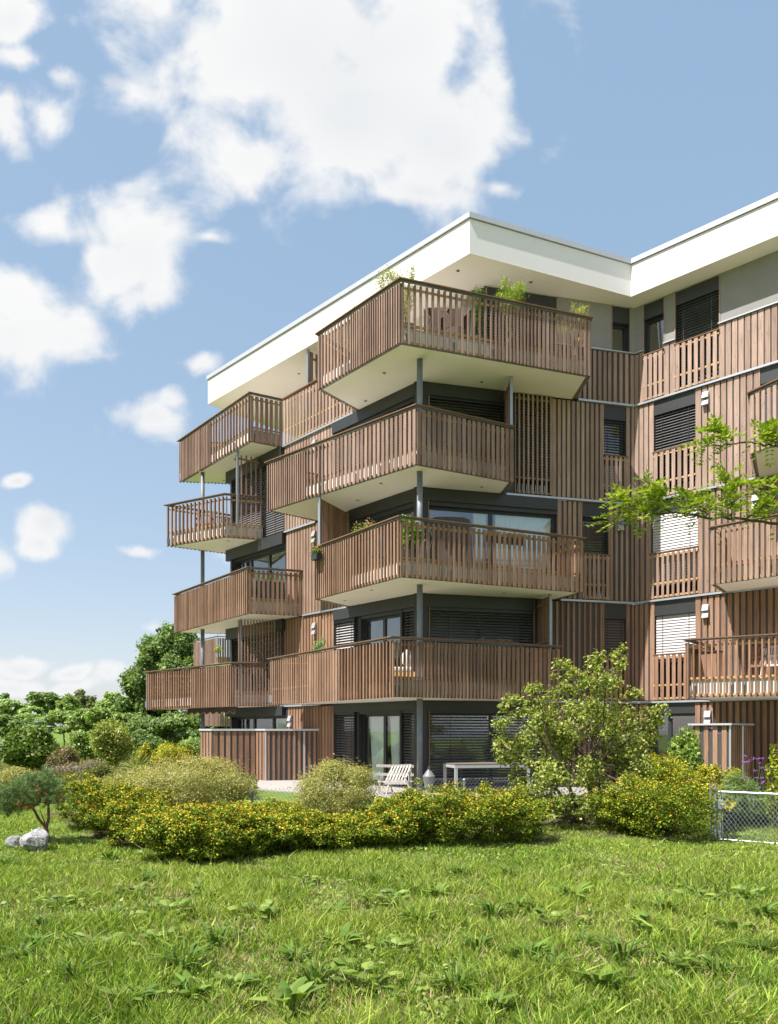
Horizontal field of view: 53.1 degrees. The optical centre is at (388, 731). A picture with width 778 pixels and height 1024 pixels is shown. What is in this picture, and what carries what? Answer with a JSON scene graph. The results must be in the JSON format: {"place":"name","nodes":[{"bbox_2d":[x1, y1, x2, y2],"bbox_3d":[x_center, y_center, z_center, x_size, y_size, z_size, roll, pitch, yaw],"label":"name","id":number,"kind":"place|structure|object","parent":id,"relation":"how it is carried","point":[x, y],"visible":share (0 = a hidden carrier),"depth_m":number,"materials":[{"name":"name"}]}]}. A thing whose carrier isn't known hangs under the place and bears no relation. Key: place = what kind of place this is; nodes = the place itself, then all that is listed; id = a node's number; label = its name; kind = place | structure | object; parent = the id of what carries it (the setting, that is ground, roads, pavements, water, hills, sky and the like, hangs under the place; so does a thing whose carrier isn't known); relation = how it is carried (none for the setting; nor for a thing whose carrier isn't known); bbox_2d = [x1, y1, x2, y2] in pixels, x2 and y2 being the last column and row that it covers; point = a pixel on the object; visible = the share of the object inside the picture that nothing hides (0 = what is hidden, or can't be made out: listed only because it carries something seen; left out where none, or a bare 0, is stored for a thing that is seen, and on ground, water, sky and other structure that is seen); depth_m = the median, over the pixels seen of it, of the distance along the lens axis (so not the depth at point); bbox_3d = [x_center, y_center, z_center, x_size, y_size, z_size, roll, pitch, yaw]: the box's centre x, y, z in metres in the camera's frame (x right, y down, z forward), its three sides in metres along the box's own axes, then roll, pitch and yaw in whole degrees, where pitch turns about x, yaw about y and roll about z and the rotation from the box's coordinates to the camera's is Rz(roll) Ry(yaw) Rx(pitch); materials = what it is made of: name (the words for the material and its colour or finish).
{"place":"outdoors","nodes":[
{"label":"outdoors","id":0,"kind":"place"},
{"bbox_2d":[0,732,777,1023],"bbox_3d":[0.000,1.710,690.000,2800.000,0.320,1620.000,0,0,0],"label":"lawn","id":1,"kind":"structure","parent":0,"point":[60,741],"depth_m":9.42,"materials":[{"name":"plant"}]},
{"bbox_2d":[0,725,53,772],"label":"garden shrub","id":2,"kind":"object","parent":1,"relation":"on","point":[25,748],"visible":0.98,"depth_m":24.05,"materials":[{"name":"green plant"}]},
{"bbox_2d":[0,713,54,736],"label":"thicket","id":3,"kind":"object","parent":1,"relation":"on","point":[7,723],"visible":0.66,"depth_m":47.62,"materials":[{"name":"green plant"}]},
{"bbox_2d":[19,828,48,851],"bbox_3d":[-5.477,1.693,12.014,0.416,0.395,0.363,0,0,-23],"label":"boulder","id":4,"kind":"object","parent":1,"relation":"on","point":[36,839],"visible":0.95,"depth_m":11.89,"materials":[{"name":"stone"}]},
{"bbox_2d":[0,765,72,842],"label":"pine tree","id":5,"kind":"object","parent":1,"relation":"on","point":[32,791],"visible":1,"depth_m":12.44,"materials":[{"name":"green plant"}]},
{"bbox_2d":[24,691,63,714],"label":"broadleaf tree","id":6,"kind":"object","parent":1,"relation":"on","point":[46,701],"visible":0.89,"depth_m":91.22,"materials":[{"name":"green plant"}]},
{"bbox_2d":[44,745,80,768],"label":"garden shrub","id":7,"kind":"object","parent":1,"relation":"on","point":[68,756],"visible":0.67,"depth_m":22.63,"materials":[{"name":"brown plant"}]},
{"bbox_2d":[40,708,95,750],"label":"thicket","id":8,"kind":"object","parent":1,"relation":"on","point":[70,721],"visible":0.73,"depth_m":46.05,"materials":[{"name":"green plant"}]},
{"bbox_2d":[45,758,113,783],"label":"garden shrub","id":9,"kind":"object","parent":1,"relation":"on","point":[68,767],"visible":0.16,"depth_m":19.53,"materials":[{"name":"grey plant"}]},
{"bbox_2d":[62,729,98,762],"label":"garden shrub","id":10,"kind":"object","parent":1,"relation":"on","point":[79,743],"visible":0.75,"depth_m":33.11,"materials":[{"name":"green plant"}]},
{"bbox_2d":[86,717,135,770],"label":"garden shrub","id":11,"kind":"object","parent":1,"relation":"on","point":[112,745],"visible":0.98,"depth_m":27.05,"materials":[{"name":"green plant"}]},
{"bbox_2d":[83,705,142,735],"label":"thicket","id":12,"kind":"object","parent":1,"relation":"on","point":[95,715],"visible":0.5,"depth_m":44.34,"materials":[{"name":"green plant"}]},
{"bbox_2d":[100,763,156,793],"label":"willow bush","id":13,"kind":"object","parent":1,"relation":"on","point":[124,777],"visible":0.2,"depth_m":17.02,"materials":[{"name":"green plant"}]},
{"bbox_2d":[0,751,258,798],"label":"undergrowth","id":14,"kind":"object","parent":1,"relation":"on","point":[66,780],"visible":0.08,"depth_m":19.88,"materials":[{"name":"green plant"}]},
{"bbox_2d":[131,728,167,759],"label":"garden shrub","id":15,"kind":"object","parent":1,"relation":"on","point":[138,740],"visible":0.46,"depth_m":38.15,"materials":[{"name":"green plant"}]},
{"bbox_2d":[122,716,199,739],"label":"thicket","id":16,"kind":"object","parent":1,"relation":"on","point":[163,727],"visible":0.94,"depth_m":41.01,"materials":[{"name":"green plant"}]},
{"bbox_2d":[122,803,208,860],"bbox_3d":[-3.204,1.484,11.302,1.247,0.891,1.310,0,0,-22],"label":"hedge shrub","id":17,"kind":"object","parent":1,"relation":"on","point":[152,836],"visible":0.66,"depth_m":10.91,"materials":[{"name":"green plant"}]},
{"bbox_2d":[134,897,197,917],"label":"round leaf weed","id":18,"kind":"object","parent":1,"relation":"on","point":[165,902],"visible":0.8,"depth_m":7.76,"materials":[{"name":"green plant"}]},
{"bbox_2d":[111,620,225,731],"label":"broadleaf tree","id":19,"kind":"object","parent":1,"relation":"on","point":[175,650],"visible":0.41,"depth_m":55.42,"materials":[{"name":"green plant"}]},
{"bbox_2d":[149,742,199,769],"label":"garden shrub","id":20,"kind":"object","parent":1,"relation":"on","point":[164,751],"visible":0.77,"depth_m":29.20,"materials":[{"name":"green plant"}]},
{"bbox_2d":[148,934,214,968],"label":"grass tuft","id":21,"kind":"object","parent":1,"relation":"on","point":[190,957],"visible":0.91,"depth_m":6.03,"materials":[{"name":"green plant"}]},
{"bbox_2d":[164,970,217,995],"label":"dock plant","id":22,"kind":"object","parent":1,"relation":"on","point":[184,977],"visible":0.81,"depth_m":5.44,"materials":[{"name":"green plant"}]},
{"bbox_2d":[162,805,250,863],"bbox_3d":[-2.604,1.483,11.041,1.282,0.895,1.241,0,0,0],"label":"hedge shrub","id":23,"kind":"object","parent":1,"relation":"on","point":[218,837],"visible":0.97,"depth_m":10.70,"materials":[{"name":"green plant"}]},
{"bbox_2d":[193,636,229,728],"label":"distant wing","id":24,"kind":"structure","parent":1,"relation":"on","point":[212,657],"depth_m":42.53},
{"bbox_2d":[194,918,246,948],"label":"grass tuft","id":25,"kind":"object","parent":1,"relation":"on","point":[212,938],"visible":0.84,"depth_m":6.70,"materials":[{"name":"green plant"}]},
{"bbox_2d":[198,803,275,858],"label":"hedge shrub","id":26,"kind":"object","parent":1,"relation":"on","point":[238,850],"visible":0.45,"depth_m":11.26,"materials":[{"name":"green plant"}]},
{"bbox_2d":[227,899,279,921],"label":"round leaf weed","id":27,"kind":"object","parent":1,"relation":"on","point":[263,907],"visible":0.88,"depth_m":7.62,"materials":[{"name":"green plant"}]},
{"bbox_2d":[233,797,305,854],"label":"hedge shrub","id":28,"kind":"object","parent":1,"relation":"on","point":[281,833],"visible":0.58,"depth_m":11.63,"materials":[{"name":"green plant"}]},
{"bbox_2d":[247,976,326,1017],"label":"dock plant","id":29,"kind":"object","parent":1,"relation":"on","point":[299,989],"visible":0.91,"depth_m":5.22,"materials":[{"name":"green plant"}]},
{"bbox_2d":[280,951,346,983],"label":"grass tuft","id":30,"kind":"object","parent":1,"relation":"on","point":[314,974],"visible":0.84,"depth_m":5.72,"materials":[{"name":"green plant"}]},
{"bbox_2d":[326,957,402,987],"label":"round leaf weed","id":31,"kind":"object","parent":1,"relation":"on","point":[337,963],"visible":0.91,"depth_m":5.62,"materials":[{"name":"green plant"}]},
{"bbox_2d":[332,805,411,847],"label":"hedge shrub","id":32,"kind":"object","parent":1,"relation":"on","point":[376,826],"visible":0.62,"depth_m":12.09,"materials":[{"name":"green plant"}]},
{"bbox_2d":[46,809,713,854],"bbox_3d":[-0.851,1.712,13.537,12.638,0.305,5.030,0,0,10],"label":"soil bed","id":33,"kind":"object","parent":1,"relation":"on","point":[514,837],"visible":0.19,"depth_m":13.73,"materials":[{"name":"brown soil"}]},
{"bbox_2d":[54,772,114,827],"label":"hedge shrub","id":34,"kind":"object","parent":33,"relation":"on","point":[84,787],"visible":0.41,"depth_m":14.01,"materials":[{"name":"green plant"}]},
{"bbox_2d":[77,780,146,834],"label":"hedge shrub","id":35,"kind":"object","parent":33,"relation":"on","point":[91,810],"visible":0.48,"depth_m":13.33,"materials":[{"name":"green plant"}]},
{"bbox_2d":[94,791,172,846],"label":"hedge shrub","id":36,"kind":"object","parent":33,"relation":"on","point":[117,828],"visible":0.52,"depth_m":12.28,"materials":[{"name":"green plant"}]},
{"bbox_2d":[111,746,265,807],"bbox_3d":[-3.793,1.070,14.974,2.989,1.546,2.803,0,0,0],"label":"willow bush","id":37,"kind":"object","parent":33,"relation":"on","point":[192,785],"visible":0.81,"depth_m":14.52,"materials":[{"name":"green plant"}]},
{"bbox_2d":[269,806,343,852],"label":"hedge shrub","id":38,"kind":"object","parent":33,"relation":"on","point":[298,844],"visible":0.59,"depth_m":11.83,"materials":[{"name":"green plant"}]},
{"bbox_2d":[287,753,388,815],"bbox_3d":[-0.932,1.128,14.339,1.920,1.478,1.948,0,0,0],"label":"willow bush","id":39,"kind":"object","parent":33,"relation":"on","point":[354,782],"visible":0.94,"depth_m":14.10,"materials":[{"name":"green plant"}]},
{"bbox_2d":[300,813,382,850],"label":"hedge shrub","id":40,"kind":"object","parent":33,"relation":"on","point":[343,832],"visible":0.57,"depth_m":11.97,"materials":[{"name":"green plant"}]},
{"bbox_2d":[364,786,441,846],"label":"hedge shrub","id":41,"kind":"object","parent":33,"relation":"on","point":[407,824],"visible":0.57,"depth_m":12.38,"materials":[{"name":"green plant"}]},
{"bbox_2d":[386,777,476,845],"bbox_3d":[0.711,1.352,12.767,1.512,1.158,1.432,0,0,0],"label":"hedge shrub","id":42,"kind":"object","parent":33,"relation":"on","point":[437,839],"visible":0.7,"depth_m":12.41,"materials":[{"name":"green plant"}]},
{"bbox_2d":[426,780,516,843],"bbox_3d":[1.340,1.377,12.900,1.580,1.108,1.602,0,0,30],"label":"hedge shrub","id":43,"kind":"object","parent":33,"relation":"on","point":[492,801],"visible":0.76,"depth_m":12.51,"materials":[{"name":"green plant"}]},
{"bbox_2d":[465,787,551,843],"bbox_3d":[2.019,1.422,13.083,1.548,1.021,1.426,0,0,-32],"label":"hedge shrub","id":44,"kind":"object","parent":33,"relation":"on","point":[516,813],"visible":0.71,"depth_m":12.85,"materials":[{"name":"green plant"}]},
{"bbox_2d":[487,642,672,827],"bbox_3d":[3.740,0.118,14.822,3.716,3.602,2.618,0,0,0],"label":"apple tree","id":45,"kind":"object","parent":33,"relation":"on","point":[621,755],"visible":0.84,"depth_m":14.56,"materials":[{"name":"green plant"}]},
{"bbox_2d":[585,778,665,832],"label":"hedge shrub","id":46,"kind":"object","parent":33,"relation":"on","point":[604,813],"visible":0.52,"depth_m":13.74,"materials":[{"name":"green plant"}]},
{"bbox_2d":[606,775,686,831],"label":"hedge shrub","id":47,"kind":"object","parent":33,"relation":"on","point":[609,807],"visible":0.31,"depth_m":13.58,"materials":[{"name":"green plant"}]},
{"bbox_2d":[607,758,730,838],"bbox_3d":[4.811,1.199,13.520,2.061,1.475,1.902,0,0,0],"label":"hedge shrub","id":48,"kind":"object","parent":33,"relation":"on","point":[683,791],"visible":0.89,"depth_m":13.13,"materials":[{"name":"green plant"}]},
{"bbox_2d":[420,952,490,991],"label":"grass tuft","id":49,"kind":"object","parent":1,"relation":"on","point":[464,978],"visible":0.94,"depth_m":5.54,"materials":[{"name":"green plant"}]},
{"bbox_2d":[145,192,777,791],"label":"apartment building","id":50,"kind":"structure","parent":1,"relation":"on","point":[545,434],"depth_m":21.47,"materials":[{"name":"brown paint"}]},
{"bbox_2d":[232,448,288,559],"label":"window","id":51,"kind":"structure","parent":50,"relation":"in","point":[276,522],"depth_m":27.14,"materials":[{"name":"grey"}]},
{"bbox_2d":[232,706,299,728],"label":"window","id":52,"kind":"structure","parent":50,"relation":"in","point":[274,722],"depth_m":26.46,"materials":[{"name":"grey glass"}]},
{"bbox_2d":[232,631,324,704],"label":"window","id":53,"kind":"structure","parent":50,"relation":"in","point":[282,632],"depth_m":26.93,"materials":[{"name":"grey"}]},
{"bbox_2d":[232,533,330,619],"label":"window","id":54,"kind":"structure","parent":50,"relation":"in","point":[278,562],"depth_m":27.44,"materials":[{"name":"grey"}]},
{"bbox_2d":[333,712,392,780],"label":"window","id":55,"kind":"structure","parent":50,"relation":"in","point":[347,721],"depth_m":23.44,"materials":[{"name":"grey"}]},
{"bbox_2d":[333,617,399,703],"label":"window","id":56,"kind":"structure","parent":50,"relation":"in","point":[347,628],"depth_m":23.43,"materials":[{"name":"grey glass"}]},
{"bbox_2d":[358,711,399,783],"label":"window","id":57,"kind":"structure","parent":50,"relation":"in","point":[378,719],"depth_m":22.46,"materials":[{"name":"grey"}]},
{"bbox_2d":[360,609,400,702],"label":"window","id":58,"kind":"structure","parent":50,"relation":"in","point":[364,620],"depth_m":22.31,"materials":[{"name":"grey"}]},
{"bbox_2d":[373,261,416,329],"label":"bamboo","id":59,"kind":"object","parent":50,"relation":"on","point":[391,276],"visible":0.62,"depth_m":19.55,"materials":[{"name":"green plant"}]},
{"bbox_2d":[332,397,459,524],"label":"window","id":60,"kind":"structure","parent":50,"relation":"in","point":[410,401],"depth_m":21.92,"materials":[{"name":"grey"}]},
{"bbox_2d":[349,502,459,570],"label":"window","id":61,"kind":"structure","parent":50,"relation":"in","point":[404,509],"depth_m":21.93,"materials":[{"name":"grey"}]},
{"bbox_2d":[400,710,459,786],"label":"window","id":62,"kind":"structure","parent":50,"relation":"in","point":[404,714],"depth_m":21.43,"materials":[{"name":"grey"}]},
{"bbox_2d":[401,607,459,700],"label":"window","id":63,"kind":"structure","parent":50,"relation":"in","point":[405,613],"depth_m":21.43,"materials":[{"name":"grey"}]},
{"bbox_2d":[404,395,505,492],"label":"window","id":64,"kind":"structure","parent":50,"relation":"in","point":[465,403],"depth_m":21.36,"materials":[{"name":"grey glass"}]},
{"bbox_2d":[442,308,470,338],"bbox_3d":[1.723,-10.380,19.959,0.744,1.250,0.731,0,0,0],"label":"wicker chair","id":65,"kind":"object","parent":50,"relation":"on","point":[459,321],"visible":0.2,"depth_m":19.73,"materials":[{"name":"beige wicker"}]},
{"bbox_2d":[410,600,534,701],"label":"window","id":66,"kind":"structure","parent":50,"relation":"in","point":[475,623],"depth_m":21.56,"materials":[{"name":"grey"}]},
{"bbox_2d":[409,710,543,786],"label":"window","id":67,"kind":"structure","parent":50,"relation":"in","point":[476,742],"depth_m":21.43,"materials":[{"name":"grey"}]},
{"bbox_2d":[404,499,559,600],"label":"window","id":68,"kind":"structure","parent":50,"relation":"in","point":[540,520],"depth_m":21.78,"materials":[{"name":"grey"}]},
{"bbox_2d":[460,287,557,421],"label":"window","id":69,"kind":"structure","parent":50,"relation":"in","point":[552,302],"depth_m":21.82,"materials":[{"name":"grey glass"}]},
{"bbox_2d":[496,271,530,347],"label":"bamboo","id":70,"kind":"object","parent":50,"relation":"on","point":[519,287],"visible":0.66,"depth_m":20.09,"materials":[{"name":"green plant"}]},
{"bbox_2d":[484,393,552,495],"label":"slatted screen","id":71,"kind":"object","parent":50,"relation":"in","point":[533,440],"depth_m":21.72,"materials":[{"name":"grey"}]},
{"bbox_2d":[568,501,610,602],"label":"window","id":72,"kind":"structure","parent":50,"relation":"in","point":[596,563],"depth_m":22.19,"materials":[{"name":"grey"}]},
{"bbox_2d":[566,404,627,501],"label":"window","id":73,"kind":"structure","parent":50,"relation":"in","point":[614,417],"depth_m":22.35,"materials":[{"name":"grey"}]},
{"bbox_2d":[603,603,629,701],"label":"window","id":74,"kind":"structure","parent":50,"relation":"in","point":[614,615],"depth_m":22.35,"materials":[{"name":"grey"}]},
{"bbox_2d":[611,306,630,351],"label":"window","id":75,"kind":"structure","parent":50,"relation":"in","point":[620,317],"depth_m":22.44,"materials":[{"name":"grey glass"}]},
{"bbox_2d":[642,297,698,421],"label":"window","id":76,"kind":"structure","parent":50,"relation":"in","point":[654,312],"depth_m":22.24,"materials":[{"name":"grey"}]},
{"bbox_2d":[647,702,696,767],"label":"window","id":77,"kind":"structure","parent":50,"relation":"in","point":[683,714],"depth_m":22.92,"materials":[{"name":"grey glass"}]},
{"bbox_2d":[653,597,695,700],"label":"window","id":78,"kind":"structure","parent":50,"relation":"in","point":[676,619],"depth_m":21.74,"materials":[{"name":"grey"}]},
{"bbox_2d":[652,388,715,515],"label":"window","id":79,"kind":"structure","parent":50,"relation":"in","point":[668,460],"depth_m":21.78,"materials":[{"name":"grey"}]},
{"bbox_2d":[649,492,725,602],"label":"window","id":80,"kind":"structure","parent":50,"relation":"in","point":[674,559],"depth_m":21.72,"materials":[{"name":"grey"}]},
{"bbox_2d":[674,275,719,415],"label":"window","id":81,"kind":"structure","parent":50,"relation":"in","point":[704,297],"depth_m":21.31,"materials":[{"name":"grey"}]},
{"bbox_2d":[695,650,722,679],"bbox_3d":[8.047,-1.607,19.762,0.742,0.812,0.390,0,0,44],"label":"balcony cupboard","id":82,"kind":"object","parent":50,"relation":"on","point":[708,663],"visible":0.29,"depth_m":19.60,"materials":[{"name":"brown wood"}]},
{"bbox_2d":[752,364,777,480],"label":"window","id":83,"kind":"structure","parent":50,"relation":"in","point":[767,374],"depth_m":20.01,"materials":[{"name":"grey"}]},
{"bbox_2d":[250,776,711,835],"bbox_3d":[1.833,1.367,15.130,8.737,0.920,2.198,0,0,11],"label":"wire fence","id":84,"kind":"object","parent":1,"relation":"on","point":[252,792],"visible":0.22,"depth_m":15.43,"materials":[{"name":"metal"}]},
{"bbox_2d":[462,987,520,1009],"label":"dock plant","id":85,"kind":"object","parent":1,"relation":"on","point":[501,998],"visible":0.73,"depth_m":5.19,"materials":[{"name":"green plant"}]},
{"bbox_2d":[495,936,560,961],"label":"plant","id":86,"kind":"object","parent":1,"relation":"on","point":[536,947],"visible":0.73,"depth_m":6.25,"materials":[{"name":"green plant"}]},
{"bbox_2d":[567,965,631,988],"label":"dock plant","id":87,"kind":"object","parent":1,"relation":"on","point":[608,974],"visible":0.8,"depth_m":5.56,"materials":[{"name":"green plant"}]},
{"bbox_2d":[590,931,651,960],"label":"plant","id":88,"kind":"object","parent":1,"relation":"on","point":[617,952],"visible":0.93,"depth_m":6.30,"materials":[{"name":"green plant"}]},
{"bbox_2d":[643,752,705,799],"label":"garden shrub","id":89,"kind":"object","parent":1,"relation":"on","point":[671,764],"visible":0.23,"depth_m":15.46,"materials":[{"name":"green plant"}]},
{"bbox_2d":[586,413,777,545],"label":"locust tree","id":90,"kind":"object","parent":1,"relation":"on","point":[656,491],"visible":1,"depth_m":5.47,"materials":[{"name":"green plant"}]},
{"bbox_2d":[667,725,703,786],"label":"garden shrub","id":91,"kind":"object","parent":1,"relation":"on","point":[686,746],"visible":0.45,"depth_m":16.68,"materials":[{"name":"green plant"}]},
{"bbox_2d":[686,763,723,812],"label":"garden shrub","id":92,"kind":"object","parent":1,"relation":"on","point":[704,770],"visible":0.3,"depth_m":15.28,"materials":[{"name":"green plant"}]},
{"bbox_2d":[716,770,764,825],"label":"garden shrub","id":93,"kind":"object","parent":1,"relation":"on","point":[733,783],"visible":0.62,"depth_m":14.34,"materials":[{"name":"green plant"}]},
{"bbox_2d":[713,786,777,843],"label":"chain-link fence","id":94,"kind":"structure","parent":1,"relation":"on","point":[721,828],"depth_m":13.01,"materials":[{"name":"silver metal"}]},
{"bbox_2d":[764,744,777,828],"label":"garden shrub","id":95,"kind":"object","parent":1,"relation":"on","point":[772,764],"visible":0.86,"depth_m":13.99,"materials":[{"name":"green plant"}]},
{"bbox_2d":[0,0,777,725],"label":"sky","id":96,"kind":"structure","parent":0,"point":[183,182],"materials":[{"name":"blue"}]},
{"bbox_2d":[425,517,471,565],"bbox_3d":[1.535,-4.779,20.069,1.192,1.378,0.622,0,0,0],"label":"covered barbecue","id":97,"kind":"object","parent":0,"point":[460,519],"visible":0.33,"depth_m":19.82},
{"bbox_2d":[162,770,776,798],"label":"terrace","id":98,"kind":"structure","parent":0,"point":[280,785],"depth_m":20.96,"materials":[{"name":"concrete"}]},
{"bbox_2d":[199,729,318,780],"bbox_3d":[-4.120,0.820,24.457,3.610,1.779,2.300,0,0,31],"label":"storage cabinet","id":99,"kind":"object","parent":98,"relation":"on","point":[281,754],"visible":0.65,"depth_m":24.10,"materials":[{"name":"brown wood"}]},
{"bbox_2d":[382,764,411,794],"bbox_3d":[0.208,1.161,18.276,0.748,0.729,0.902,0,0,0],"label":"deck chair","id":100,"kind":"object","parent":98,"relation":"on","point":[388,778],"visible":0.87,"depth_m":18.46,"materials":[{"name":"white wood"}]},
{"bbox_2d":[443,762,529,791],"bbox_3d":[2.427,1.157,19.435,1.951,0.725,0.920,0,0,-14],"label":"patio table","id":101,"kind":"object","parent":98,"relation":"on","point":[455,765],"visible":0.59,"depth_m":19.06,"materials":[{"name":"grey wood"}]},
{"bbox_2d":[688,723,753,781],"bbox_3d":[8.153,0.668,19.087,1.040,1.704,1.434,0,0,45],"label":"storage cabinet","id":102,"kind":"object","parent":98,"relation":"on","point":[733,747],"visible":0.62,"depth_m":18.62,"materials":[{"name":"brown wood"}]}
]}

